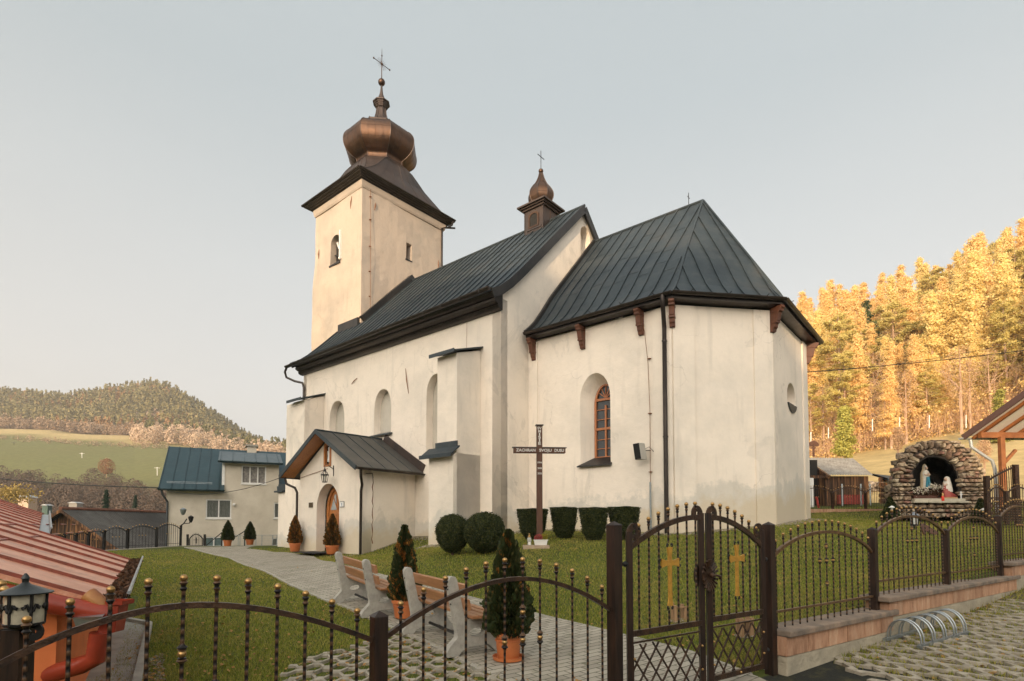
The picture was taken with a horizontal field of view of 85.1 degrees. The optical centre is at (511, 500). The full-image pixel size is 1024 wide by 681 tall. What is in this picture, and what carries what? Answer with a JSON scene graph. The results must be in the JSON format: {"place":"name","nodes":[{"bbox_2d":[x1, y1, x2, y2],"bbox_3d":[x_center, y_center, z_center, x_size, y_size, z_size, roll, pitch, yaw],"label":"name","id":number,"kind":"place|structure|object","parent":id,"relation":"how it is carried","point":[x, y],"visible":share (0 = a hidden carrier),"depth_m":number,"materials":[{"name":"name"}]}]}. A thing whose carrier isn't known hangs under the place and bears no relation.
{"place":"outdoors","nodes":[
{"label":"outdoors","id":0,"kind":"place"},
{"bbox_2d":[188,546,766,680],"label":"path","id":1,"kind":"structure","parent":0,"point":[318,577],"depth_m":6.72,"materials":[{"name":"concrete"}]},
{"bbox_2d":[333,552,393,617],"bbox_3d":[-2.368,1.337,9.195,0.735,0.875,1.800,2,-1,-34],"label":"park bench","id":2,"kind":"object","parent":1,"relation":"on","point":[372,589],"visible":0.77,"depth_m":8.98,"materials":[{"name":"concrete"}]},
{"bbox_2d":[387,524,421,618],"bbox_3d":[-1.625,1.058,8.412,0.485,1.405,0.484,2,-3,-39],"label":"potted conifer","id":3,"kind":"object","parent":1,"relation":"on","point":[404,555],"visible":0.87,"depth_m":8.29,"materials":[{"name":"plant"}]},
{"bbox_2d":[402,567,496,657],"bbox_3d":[-0.775,1.306,6.900,0.735,0.875,1.800,1,-3,-30],"label":"park bench","id":4,"kind":"object","parent":1,"relation":"on","point":[456,643],"visible":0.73,"depth_m":6.47,"materials":[{"name":"concrete"}]},
{"bbox_2d":[479,528,536,662],"bbox_3d":[-0.053,1.000,5.984,0.533,1.406,0.541,2,-3,-35],"label":"potted conifer","id":5,"kind":"object","parent":1,"relation":"on","point":[508,548],"visible":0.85,"depth_m":5.85,"materials":[{"name":"plant"}]},
{"bbox_2d":[606,521,622,680],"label":"gate post","id":6,"kind":"object","parent":1,"relation":"on","point":[614,601],"visible":1,"depth_m":4.10,"materials":[{"name":"metal"}]},
{"bbox_2d":[0,395,1023,680],"bbox_3d":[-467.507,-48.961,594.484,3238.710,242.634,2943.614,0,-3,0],"label":"ground","id":7,"kind":"structure","parent":0,"point":[138,461],"depth_m":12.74,"materials":[{"name":"plant"}]},
{"bbox_2d":[0,580,34,680],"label":"side fence","id":8,"kind":"object","parent":7,"relation":"on","point":[11,641],"visible":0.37,"depth_m":2.50,"materials":[{"name":"metal"}]},
{"bbox_2d":[0,573,53,640],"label":"post lantern","id":9,"kind":"object","parent":8,"relation":"attached to","point":[25,597],"visible":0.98,"depth_m":2.49,"materials":[{"name":"black glass"}]},
{"bbox_2d":[0,482,44,505],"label":"yellow bush","id":10,"kind":"object","parent":7,"relation":"on","point":[10,491],"visible":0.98,"depth_m":94.88,"materials":[{"name":"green plant"}]},
{"bbox_2d":[0,499,143,680],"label":"red roofed house","id":11,"kind":"structure","parent":7,"relation":"on","point":[84,576],"depth_m":4.12,"materials":[{"name":"paint"}]},
{"bbox_2d":[103,557,142,599],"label":"gutter leaves","id":12,"kind":"object","parent":11,"relation":"on","point":[122,582],"visible":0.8,"depth_m":4.89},
{"bbox_2d":[0,465,166,514],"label":"valley scrub","id":13,"kind":"object","parent":7,"relation":"on","point":[65,494],"visible":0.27,"depth_m":176.01,"materials":[{"name":"plant"}]},
{"bbox_2d":[0,434,172,448],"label":"field hedge","id":14,"kind":"object","parent":7,"relation":"on","point":[61,441],"visible":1,"depth_m":365.56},
{"bbox_2d":[0,410,184,435],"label":"bare wood","id":15,"kind":"object","parent":7,"relation":"on","point":[17,422],"visible":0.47,"depth_m":463.47,"materials":[{"name":"plant"}]},
{"bbox_2d":[50,507,165,549],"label":"timber barn","id":16,"kind":"structure","parent":7,"relation":"on","point":[86,519],"depth_m":41.80,"materials":[{"name":"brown wood"}]},
{"bbox_2d":[86,621,144,680],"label":"drain slab","id":17,"kind":"structure","parent":7,"relation":"on","point":[118,637],"depth_m":6.29,"materials":[{"name":"concrete"}]},
{"bbox_2d":[2,383,233,434],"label":"larch wood","id":18,"kind":"object","parent":7,"relation":"on","point":[118,396],"visible":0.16,"depth_m":530.15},
{"bbox_2d":[0,377,268,441],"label":"spruce wood","id":19,"kind":"object","parent":7,"relation":"on","point":[142,399],"visible":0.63,"depth_m":587.77,"materials":[{"name":"plant"}]},
{"bbox_2d":[126,617,151,680],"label":"kerb","id":20,"kind":"structure","parent":7,"relation":"on","point":[138,672],"depth_m":5.96,"materials":[{"name":"concrete"}]},
{"bbox_2d":[105,546,178,550],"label":"kerb","id":21,"kind":"structure","parent":7,"relation":"on","point":[141,548],"depth_m":27.26,"materials":[{"name":"concrete"}]},
{"bbox_2d":[56,522,181,549],"bbox_3d":[-19.295,1.796,25.881,1.229,1.560,8.046,-2,-3,35],"label":"yard fence","id":22,"kind":"object","parent":21,"relation":"on","point":[103,532],"visible":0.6,"depth_m":26.89,"materials":[{"name":"black metal"}]},
{"bbox_2d":[129,408,285,452],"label":"pink wood","id":23,"kind":"object","parent":7,"relation":"on","point":[156,433],"visible":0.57,"depth_m":393.82,"materials":[{"name":"plant"}]},
{"bbox_2d":[132,417,285,451],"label":"pines","id":24,"kind":"object","parent":7,"relation":"on","point":[150,422],"visible":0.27,"depth_m":431.82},
{"bbox_2d":[157,444,285,545],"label":"village house","id":25,"kind":"structure","parent":7,"relation":"on","point":[199,475],"depth_m":32.65,"materials":[{"name":"white paint"}]},
{"bbox_2d":[205,499,231,518],"bbox_3d":[-16.913,0.521,32.179,1.307,1.160,0.749,0,-2,0],"label":"window","id":26,"kind":"structure","parent":25,"relation":"in","point":[215,508],"depth_m":32.21,"materials":[{"name":"white paint"}]},
{"bbox_2d":[240,465,266,484],"bbox_3d":[-15.296,-1.478,33.068,1.335,1.135,0.763,0,-2,0],"label":"window","id":27,"kind":"structure","parent":25,"relation":"in","point":[250,475],"depth_m":33.11,"materials":[{"name":"white paint"}]},
{"bbox_2d":[220,520,234,545],"bbox_3d":[-14.537,1.672,28.557,0.674,1.331,0.662,2,-3,-37],"label":"potted conifer","id":28,"kind":"object","parent":7,"relation":"on","point":[227,536],"visible":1,"depth_m":28.41,"materials":[{"name":"ceramic"}]},
{"bbox_2d":[287,515,302,551],"bbox_3d":[-8.652,1.312,22.283,0.586,1.452,0.609,2,-3,-40],"label":"potted conifer","id":29,"kind":"object","parent":7,"relation":"on","point":[295,539],"visible":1,"depth_m":22.14,"materials":[{"name":"ceramic"}]},
{"bbox_2d":[0,557,611,680],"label":"street fence","id":30,"kind":"object","parent":7,"relation":"on","point":[379,636],"visible":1,"depth_m":2.94,"materials":[{"name":"metal"}]},
{"bbox_2d":[323,514,341,553],"bbox_3d":[-6.625,1.229,20.572,0.627,1.504,0.620,2,-3,-38],"label":"potted conifer","id":31,"kind":"object","parent":7,"relation":"on","point":[332,540],"visible":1,"depth_m":20.42,"materials":[{"name":"ceramic"}]},
{"bbox_2d":[184,547,484,672],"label":"kerb","id":32,"kind":"structure","parent":7,"relation":"on","point":[461,659],"depth_m":9.09,"materials":[{"name":"concrete"}]},
{"bbox_2d":[279,631,502,680],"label":"grid paving","id":33,"kind":"structure","parent":7,"relation":"on","point":[394,661],"depth_m":5.73,"materials":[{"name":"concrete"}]},
{"bbox_2d":[434,513,466,554],"bbox_3d":[-1.521,0.877,14.270,0.939,1.103,0.919,0,-3,0],"label":"clipped shrub","id":34,"kind":"object","parent":7,"relation":"on","point":[449,532],"visible":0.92,"depth_m":14.00,"materials":[{"name":"green plant"}]},
{"bbox_2d":[463,511,504,553],"bbox_3d":[-0.691,0.833,13.984,1.104,1.138,1.129,0,-3,0],"label":"clipped shrub","id":35,"kind":"object","parent":7,"relation":"on","point":[483,531],"visible":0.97,"depth_m":13.64,"materials":[{"name":"green plant"}]},
{"bbox_2d":[517,508,548,539],"bbox_3d":[0.581,0.712,15.988,1.009,0.974,0.964,0,-3,0],"label":"clipped shrub","id":36,"kind":"object","parent":7,"relation":"on","point":[527,520],"visible":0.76,"depth_m":15.68,"materials":[{"name":"green plant"}]},
{"bbox_2d":[512,424,566,538],"bbox_3d":[0.734,-0.404,15.027,1.470,3.277,0.190,0,-3,-4],"label":"mission cross","id":37,"kind":"object","parent":7,"relation":"on","point":[538,450],"visible":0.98,"depth_m":14.99,"materials":[{"name":"wood"}]},
{"bbox_2d":[274,55,823,554],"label":"church","id":38,"kind":"structure","parent":7,"relation":"on","point":[684,343],"depth_m":19.65,"materials":[{"name":"paint"}]},
{"bbox_2d":[594,384,610,457],"bbox_3d":[3.149,-2.663,18.678,0.706,2.550,0.611,0,-2,0],"label":"arched window","id":39,"kind":"structure","parent":38,"relation":"in","point":[601,405],"depth_m":18.78,"materials":[{"name":"brown wood"}]},
{"bbox_2d":[100,513,1023,680],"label":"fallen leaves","id":40,"kind":"object","parent":7,"relation":"on","point":[129,658],"visible":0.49,"depth_m":6.69,"materials":[{"name":"plant"}]},
{"bbox_2d":[298,518,826,555],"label":"gravel","id":41,"kind":"structure","parent":7,"relation":"on","point":[431,545],"depth_m":18.53,"materials":[{"name":"gravel"}]},
{"bbox_2d":[549,506,578,538],"bbox_3d":[1.498,0.698,16.192,0.859,1.031,0.884,0,-3,0],"label":"clipped shrub","id":42,"kind":"object","parent":7,"relation":"on","point":[563,520],"visible":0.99,"depth_m":15.92,"materials":[{"name":"green plant"}]},
{"bbox_2d":[577,507,609,539],"bbox_3d":[2.262,0.695,15.578,0.893,1.020,0.888,0,-3,0],"label":"clipped shrub","id":43,"kind":"object","parent":7,"relation":"on","point":[593,522],"visible":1,"depth_m":15.32,"materials":[{"name":"green plant"}]},
{"bbox_2d":[608,506,641,539],"bbox_3d":[3.109,0.679,15.589,0.960,1.031,0.936,0,-3,0],"label":"clipped shrub","id":44,"kind":"object","parent":7,"relation":"on","point":[625,516],"visible":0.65,"depth_m":15.27,"materials":[{"name":"green plant"}]},
{"bbox_2d":[762,522,777,675],"bbox_3d":[2.454,0.968,5.308,0.092,1.530,0.092,2,-3,-35],"label":"gate post","id":45,"kind":"object","parent":7,"relation":"on","point":[771,604],"visible":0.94,"depth_m":5.27,"materials":[{"name":"metal"}]},
{"bbox_2d":[622,501,769,680],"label":"double gate","id":46,"kind":"structure","parent":45,"relation":"attached to","point":[704,574],"depth_m":4.71,"materials":[{"name":"metal"}]},
{"bbox_2d":[808,382,826,455],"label":"pine tree","id":47,"kind":"object","parent":7,"relation":"on","point":[811,392],"visible":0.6,"depth_m":90.44,"materials":[{"name":"yellow plant"}]},
{"bbox_2d":[807,351,831,440],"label":"larch","id":48,"kind":"object","parent":7,"relation":"on","point":[812,377],"visible":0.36,"depth_m":95.62,"materials":[{"name":"yellow plant"}]},
{"bbox_2d":[810,307,831,411],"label":"yellow larch","id":49,"kind":"object","parent":7,"relation":"on","point":[817,320],"visible":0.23,"depth_m":106.09,"materials":[{"name":"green plant"}]},
{"bbox_2d":[816,363,837,446],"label":"yellow larch","id":50,"kind":"object","parent":7,"relation":"on","point":[825,380],"visible":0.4,"depth_m":95.96,"materials":[{"name":"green plant"}]},
{"bbox_2d":[819,288,834,335],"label":"larch","id":51,"kind":"object","parent":7,"relation":"on","point":[828,304],"visible":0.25,"depth_m":124.86,"materials":[{"name":"gold plant"}]},
{"bbox_2d":[809,457,872,506],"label":"timber shed","id":52,"kind":"structure","parent":7,"relation":"on","point":[832,466],"depth_m":28.58,"materials":[{"name":"brown wood"}]},
{"bbox_2d":[809,312,875,417],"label":"pine tree","id":53,"kind":"object","parent":7,"relation":"on","point":[839,326],"visible":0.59,"depth_m":94.80,"materials":[{"name":"yellow plant"}]},
{"bbox_2d":[818,350,868,416],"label":"pine tree","id":54,"kind":"object","parent":7,"relation":"on","point":[847,376],"visible":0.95,"depth_m":84.71,"materials":[{"name":"yellow plant"}]},
{"bbox_2d":[829,405,858,457],"bbox_3d":[29.890,-6.176,50.334,2.534,4.834,2.300,-1,-3,16],"label":"spruce tree","id":55,"kind":"object","parent":7,"relation":"on","point":[845,441],"visible":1,"depth_m":49.99,"materials":[{"name":"green plant"}]},
{"bbox_2d":[825,308,864,418],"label":"larch","id":56,"kind":"object","parent":7,"relation":"on","point":[834,313],"visible":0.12,"depth_m":101.52,"materials":[{"name":"gold plant"}]},
{"bbox_2d":[837,288,857,346],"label":"larch","id":57,"kind":"object","parent":7,"relation":"on","point":[845,302],"visible":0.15,"depth_m":121.34,"materials":[{"name":"gold plant"}]},
{"bbox_2d":[810,485,887,512],"bbox_3d":[14.194,0.098,24.019,4.129,1.499,0.200,0,-3,0],"label":"fence","id":58,"kind":"object","parent":7,"relation":"on","point":[832,509],"visible":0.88,"depth_m":24.01,"materials":[{"name":"metal"}]},
{"bbox_2d":[849,285,861,317],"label":"larch","id":59,"kind":"object","parent":7,"relation":"on","point":[856,302],"visible":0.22,"depth_m":122.34,"materials":[{"name":"gold plant"}]},
{"bbox_2d":[833,332,880,450],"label":"larch","id":60,"kind":"object","parent":7,"relation":"on","point":[859,379],"visible":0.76,"depth_m":86.77,"materials":[{"name":"yellow plant"}]},
{"bbox_2d":[861,322,880,404],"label":"larch","id":61,"kind":"object","parent":7,"relation":"on","point":[870,332],"visible":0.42,"depth_m":100.17,"materials":[{"name":"gold plant"}]},
{"bbox_2d":[869,284,886,334],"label":"larch","id":62,"kind":"object","parent":7,"relation":"on","point":[880,297],"visible":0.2,"depth_m":126.39,"materials":[{"name":"gold plant"}]},
{"bbox_2d":[875,335,900,428],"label":"yellow larch","id":63,"kind":"object","parent":7,"relation":"on","point":[884,342],"visible":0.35,"depth_m":93.18,"materials":[{"name":"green plant"}]},
{"bbox_2d":[876,274,902,337],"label":"yellow larch","id":64,"kind":"object","parent":7,"relation":"on","point":[890,290],"visible":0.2,"depth_m":115.22,"materials":[{"name":"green plant"}]},
{"bbox_2d":[871,361,908,448],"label":"larch","id":65,"kind":"object","parent":7,"relation":"on","point":[891,384],"visible":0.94,"depth_m":81.15,"materials":[{"name":"gold plant"}]},
{"bbox_2d":[879,497,900,519],"bbox_3d":[13.392,0.306,19.715,0.694,0.882,0.686,0,-3,0],"label":"conical shrub","id":66,"kind":"object","parent":7,"relation":"on","point":[889,503],"visible":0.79,"depth_m":19.61,"materials":[{"name":"green plant"}]},
{"bbox_2d":[757,558,1023,675],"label":"boundary wall","id":67,"kind":"structure","parent":7,"relation":"on","point":[804,645],"depth_m":6.36,"materials":[{"name":"concrete"}]},
{"bbox_2d":[775,499,1023,627],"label":"fence","id":68,"kind":"object","parent":67,"relation":"on","point":[871,546],"depth_m":7.04,"materials":[{"name":"metal"}]},
{"bbox_2d":[876,341,904,423],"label":"larch","id":69,"kind":"object","parent":7,"relation":"on","point":[892,355],"visible":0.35,"depth_m":91.69,"materials":[{"name":"gold plant"}]},
{"bbox_2d":[867,299,921,365],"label":"pine tree","id":70,"kind":"object","parent":7,"relation":"on","point":[888,320],"visible":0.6,"depth_m":96.78,"materials":[{"name":"yellow plant"}]},
{"bbox_2d":[888,342,907,424],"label":"larch","id":71,"kind":"object","parent":7,"relation":"on","point":[901,354],"visible":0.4,"depth_m":91.43,"materials":[{"name":"gold plant"}]},
{"bbox_2d":[890,426,910,452],"bbox_3d":[18.851,-2.646,27.096,0.733,1.950,0.874,1,-3,-25],"label":"tree","id":72,"kind":"object","parent":7,"relation":"on","point":[897,443],"visible":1,"depth_m":27.09,"materials":[{"name":"beige plant"}]},
{"bbox_2d":[873,369,936,443],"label":"bare tree","id":73,"kind":"object","parent":7,"relation":"on","point":[905,411],"visible":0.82,"depth_m":81.09,"materials":[{"name":"brown plant"}]},
{"bbox_2d":[890,276,923,369],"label":"larch","id":74,"kind":"object","parent":7,"relation":"on","point":[908,292],"visible":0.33,"depth_m":97.82,"materials":[{"name":"gold plant"}]},
{"bbox_2d":[809,364,1023,457],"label":"undergrowth","id":75,"kind":"object","parent":7,"relation":"on","point":[965,412],"visible":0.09,"depth_m":81.12,"materials":[{"name":"plant"}]},
{"bbox_2d":[809,369,1023,457],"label":"brushwood","id":76,"kind":"object","parent":7,"relation":"on","point":[912,425],"visible":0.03,"depth_m":81.62,"materials":[{"name":"gold plant"}]},
{"bbox_2d":[900,333,937,437],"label":"larch","id":77,"kind":"object","parent":7,"relation":"on","point":[915,368],"visible":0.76,"depth_m":82.91,"materials":[{"name":"gold plant"}]},
{"bbox_2d":[834,588,1023,668],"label":"verge grass","id":78,"kind":"structure","parent":7,"relation":"on","point":[912,642],"depth_m":6.92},
{"bbox_2d":[834,599,1023,680],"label":"parking","id":79,"kind":"structure","parent":7,"relation":"on","point":[988,645],"depth_m":5.80,"materials":[{"name":"concrete"}]},
{"bbox_2d":[883,608,969,648],"bbox_3d":[4.873,1.481,6.549,1.301,0.330,0.367,2,-3,-32],"label":"bicycle rack","id":80,"kind":"object","parent":79,"relation":"on","point":[921,645],"visible":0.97,"depth_m":6.47,"materials":[{"name":"metal"}]},
{"bbox_2d":[910,372,949,436],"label":"pine tree","id":81,"kind":"object","parent":7,"relation":"on","point":[930,382],"visible":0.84,"depth_m":81.50,"materials":[{"name":"yellow plant"}]},
{"bbox_2d":[915,266,949,315],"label":"pine tree","id":82,"kind":"object","parent":7,"relation":"on","point":[935,274],"visible":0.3,"depth_m":120.91,"materials":[{"name":"yellow plant"}]},
{"bbox_2d":[846,600,1023,680],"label":"grass","id":83,"kind":"structure","parent":7,"relation":"on","point":[968,670],"depth_m":5.79,"materials":[{"name":"plant"}]},
{"bbox_2d":[917,291,958,424],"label":"yellow larch","id":84,"kind":"object","parent":7,"relation":"on","point":[932,317],"visible":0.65,"depth_m":86.16,"materials":[{"name":"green plant"}]},
{"bbox_2d":[925,354,951,432],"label":"yellow larch","id":85,"kind":"object","parent":7,"relation":"on","point":[935,373],"visible":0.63,"depth_m":82.01,"materials":[{"name":"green plant"}]},
{"bbox_2d":[884,439,993,517],"bbox_3d":[16.104,-0.750,21.463,4.696,3.003,2.580,0,-3,0],"label":"stone grotto","id":86,"kind":"object","parent":7,"relation":"on","point":[958,463],"visible":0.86,"depth_m":20.37,"materials":[{"name":"stone"}]},
{"bbox_2d":[907,482,944,498],"bbox_3d":[15.125,-0.357,20.447,1.336,0.600,0.427,0,-3,0],"label":"flower bed","id":87,"kind":"object","parent":86,"relation":"on","point":[923,492],"visible":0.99,"depth_m":20.33,"materials":[{"name":"white plant"}]},
{"bbox_2d":[937,357,957,427],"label":"larch","id":88,"kind":"object","parent":7,"relation":"on","point":[948,392],"visible":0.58,"depth_m":81.39,"materials":[{"name":"gold plant"}]},
{"bbox_2d":[934,288,968,401],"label":"yellow larch","id":89,"kind":"object","parent":7,"relation":"on","point":[946,312],"visible":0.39,"depth_m":86.06,"materials":[{"name":"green plant"}]},
{"bbox_2d":[933,345,983,433],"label":"bare tree","id":90,"kind":"object","parent":7,"relation":"on","point":[959,396],"visible":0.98,"depth_m":76.75,"materials":[{"name":"brown plant"}]},
{"bbox_2d":[941,276,983,414],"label":"yellow larch","id":91,"kind":"object","parent":7,"relation":"on","point":[958,284],"visible":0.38,"depth_m":84.37,"materials":[{"name":"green plant"}]},
{"bbox_2d":[940,359,991,428],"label":"bare tree","id":92,"kind":"object","parent":7,"relation":"on","point":[969,399],"visible":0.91,"depth_m":76.89,"materials":[{"name":"brown plant"}]},
{"bbox_2d":[958,326,992,418],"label":"yellow larch","id":93,"kind":"object","parent":7,"relation":"on","point":[974,346],"visible":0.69,"depth_m":80.97,"materials":[{"name":"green plant"}]},
{"bbox_2d":[943,248,1011,415],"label":"yellow larch","id":94,"kind":"object","parent":7,"relation":"on","point":[977,288],"visible":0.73,"depth_m":82.54,"materials":[{"name":"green plant"}]},
{"bbox_2d":[961,233,993,329],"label":"larch","id":95,"kind":"object","parent":7,"relation":"on","point":[975,243],"visible":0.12,"depth_m":90.53,"materials":[{"name":"gold plant"}]},
{"bbox_2d":[958,391,1023,510],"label":"timber shelter","id":96,"kind":"object","parent":7,"relation":"on","point":[1002,424],"visible":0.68,"depth_m":21.64,"materials":[{"name":"wood"}]},
{"bbox_2d":[972,352,1013,394],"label":"pine tree","id":97,"kind":"object","parent":7,"relation":"on","point":[996,359],"visible":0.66,"depth_m":77.95,"materials":[{"name":"green plant"}]},
{"bbox_2d":[964,347,1022,413],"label":"bare tree","id":98,"kind":"object","parent":7,"relation":"on","point":[989,384],"visible":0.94,"depth_m":76.69,"materials":[{"name":"brown plant"}]},
{"bbox_2d":[976,299,1023,399],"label":"pine tree","id":99,"kind":"object","parent":7,"relation":"on","point":[1003,312],"visible":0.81,"depth_m":78.62,"materials":[{"name":"yellow plant"}]},
{"bbox_2d":[988,389,1013,442],"bbox_3d":[54.876,-9.008,62.375,3.502,7.026,3.271,-2,-3,32],"label":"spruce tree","id":100,"kind":"object","parent":7,"relation":"on","point":[998,398],"visible":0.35,"depth_m":62.44,"materials":[{"name":"green plant"}]},
{"bbox_2d":[983,464,1020,526],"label":"lane gate","id":101,"kind":"structure","parent":7,"relation":"on","point":[1015,479],"depth_m":18.31,"materials":[{"name":"metal"}]},
{"bbox_2d":[981,251,1023,393],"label":"yellow larch","id":102,"kind":"object","parent":7,"relation":"on","point":[1003,273],"visible":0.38,"depth_m":83.12,"materials":[{"name":"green plant"}]},
{"bbox_2d":[987,484,1023,524],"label":"lane fence","id":103,"kind":"object","parent":7,"relation":"on","point":[1006,495],"visible":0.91,"depth_m":17.01,"materials":[{"name":"metal"}]},
{"bbox_2d":[995,247,1023,292],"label":"pine tree","id":104,"kind":"object","parent":7,"relation":"on","point":[1018,253],"visible":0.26,"depth_m":89.11,"materials":[{"name":"yellow plant"}]},
{"bbox_2d":[998,275,1023,391],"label":"yellow larch","id":105,"kind":"object","parent":7,"relation":"on","point":[1014,293],"visible":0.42,"depth_m":80.06,"materials":[{"name":"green plant"}]},
{"bbox_2d":[1014,218,1023,258],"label":"larch","id":106,"kind":"object","parent":7,"relation":"on","point":[1019,240],"visible":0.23,"depth_m":116.45,"materials":[{"name":"gold plant"}]},
{"bbox_2d":[0,0,1023,441],"label":"sky","id":107,"kind":"structure","parent":0,"point":[160,160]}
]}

